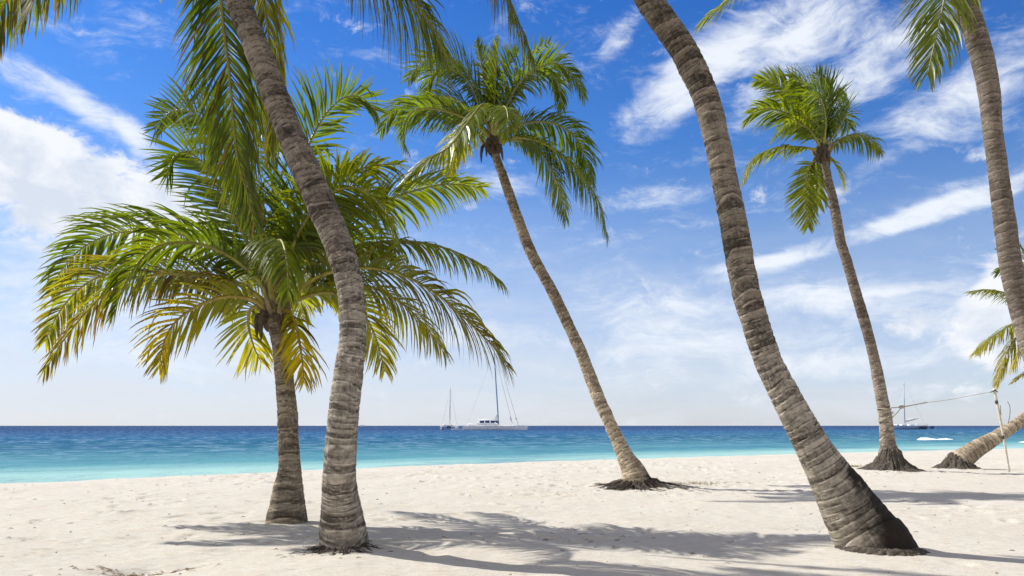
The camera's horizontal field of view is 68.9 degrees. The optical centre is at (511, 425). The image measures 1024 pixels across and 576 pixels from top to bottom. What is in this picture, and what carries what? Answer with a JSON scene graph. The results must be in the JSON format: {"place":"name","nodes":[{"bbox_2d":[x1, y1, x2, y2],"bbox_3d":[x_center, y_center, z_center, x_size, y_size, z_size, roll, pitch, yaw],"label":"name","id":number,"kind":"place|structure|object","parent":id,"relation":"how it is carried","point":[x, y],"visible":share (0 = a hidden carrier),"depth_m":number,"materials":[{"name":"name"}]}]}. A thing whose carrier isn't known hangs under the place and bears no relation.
{"place":"outdoors","nodes":[
{"label":"outdoors","id":0,"kind":"place"},
{"bbox_2d":[0,448,1023,575],"bbox_3d":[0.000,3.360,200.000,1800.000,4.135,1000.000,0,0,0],"label":"beach ground","id":1,"kind":"structure","parent":0,"point":[990,520],"depth_m":10.63,"materials":[{"name":"beige sand"}]},
{"bbox_2d":[0,0,538,555],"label":"coconut palm","id":2,"kind":"object","parent":1,"relation":"on","point":[260,58],"visible":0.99,"depth_m":8.23,"materials":[{"name":"green plant"}]},
{"bbox_2d":[31,56,516,523],"bbox_3d":[-3.536,-1.961,10.689,7.630,7.051,4.353,0,0,29],"label":"coconut palm","id":3,"kind":"object","parent":1,"relation":"on","point":[286,253],"visible":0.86,"depth_m":10.40,"materials":[{"name":"green plant"}]},
{"bbox_2d":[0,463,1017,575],"bbox_3d":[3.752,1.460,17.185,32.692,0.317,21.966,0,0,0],"label":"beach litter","id":4,"kind":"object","parent":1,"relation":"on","point":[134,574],"visible":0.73,"depth_m":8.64,"materials":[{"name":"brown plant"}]},
{"bbox_2d":[372,27,706,491],"bbox_3d":[0.466,-4.181,17.810,7.932,11.550,4.776,0,0,0],"label":"coconut palm","id":5,"kind":"object","parent":1,"relation":"on","point":[495,114],"visible":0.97,"depth_m":17.84,"materials":[{"name":"green plant"}]},
{"bbox_2d":[676,481,726,484],"bbox_3d":[4.437,1.351,17.508,1.228,0.125,0.285,0,0,0],"label":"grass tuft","id":6,"kind":"object","parent":1,"relation":"on","point":[700,482],"visible":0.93,"depth_m":17.48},
{"bbox_2d":[633,0,930,555],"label":"coconut palm","id":7,"kind":"object","parent":1,"relation":"on","point":[857,515],"visible":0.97,"depth_m":8.36,"materials":[{"name":"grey plant"}]},
{"bbox_2d":[740,62,925,471],"bbox_3d":[9.705,-4.752,22.336,5.976,12.508,3.309,0,0,0],"label":"coconut palm","id":8,"kind":"object","parent":1,"relation":"on","point":[809,115],"visible":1,"depth_m":22.36,"materials":[{"name":"green plant"}]},
{"bbox_2d":[692,0,1023,360],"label":"coconut palm","id":9,"kind":"object","parent":1,"relation":"on","point":[969,16],"visible":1,"depth_m":11.86,"materials":[{"name":"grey plant"}]},
{"bbox_2d":[931,241,1023,468],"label":"coconut palm","id":10,"kind":"object","parent":1,"relation":"on","point":[968,455],"visible":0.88,"depth_m":23.29,"materials":[{"name":"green plant"}]},
{"bbox_2d":[990,388,1009,471],"bbox_3d":[14.256,0.159,21.786,0.599,2.518,0.117,0,0,0],"label":"net pole","id":11,"kind":"object","parent":1,"relation":"on","point":[994,391],"visible":0.98,"depth_m":21.77,"materials":[{"name":"grey wood"}]},
{"bbox_2d":[876,392,988,421],"bbox_3d":[12.498,-0.563,22.076,3.146,0.884,0.471,0,0,18],"label":"net rope","id":12,"kind":"object","parent":11,"relation":"attached to","point":[901,406],"visible":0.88,"depth_m":22.28,"materials":[{"name":"grey fabric"}]},
{"bbox_2d":[0,426,1023,482],"bbox_3d":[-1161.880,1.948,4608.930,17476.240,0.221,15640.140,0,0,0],"label":"sea water","id":13,"kind":"structure","parent":0,"point":[30,454],"depth_m":72.73,"materials":[{"name":"blue liquid"}]},
{"bbox_2d":[440,386,458,429],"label":"catamaran","id":14,"kind":"object","parent":13,"relation":"on","point":[449,425],"visible":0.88,"depth_m":338.50,"materials":[{"name":"white plastic"}]},
{"bbox_2d":[462,348,528,429],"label":"catamaran","id":15,"kind":"object","parent":13,"relation":"on","point":[486,425],"visible":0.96,"depth_m":337.70,"materials":[{"name":"white plastic"}]},
{"bbox_2d":[894,384,933,428],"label":"sailing boat","id":16,"kind":"object","parent":13,"relation":"on","point":[904,426],"visible":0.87,"depth_m":388.85,"materials":[{"name":"white plastic"}]},
{"bbox_2d":[917,437,952,439],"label":"wave crest","id":17,"kind":"object","parent":13,"relation":"on","point":[925,438],"visible":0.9,"depth_m":102.53,"materials":[{"name":"liquid"}]},
{"bbox_2d":[0,0,1023,425],"label":"sky","id":18,"kind":"structure","parent":0,"point":[653,310],"materials":[{"name":"blue"}]}
]}

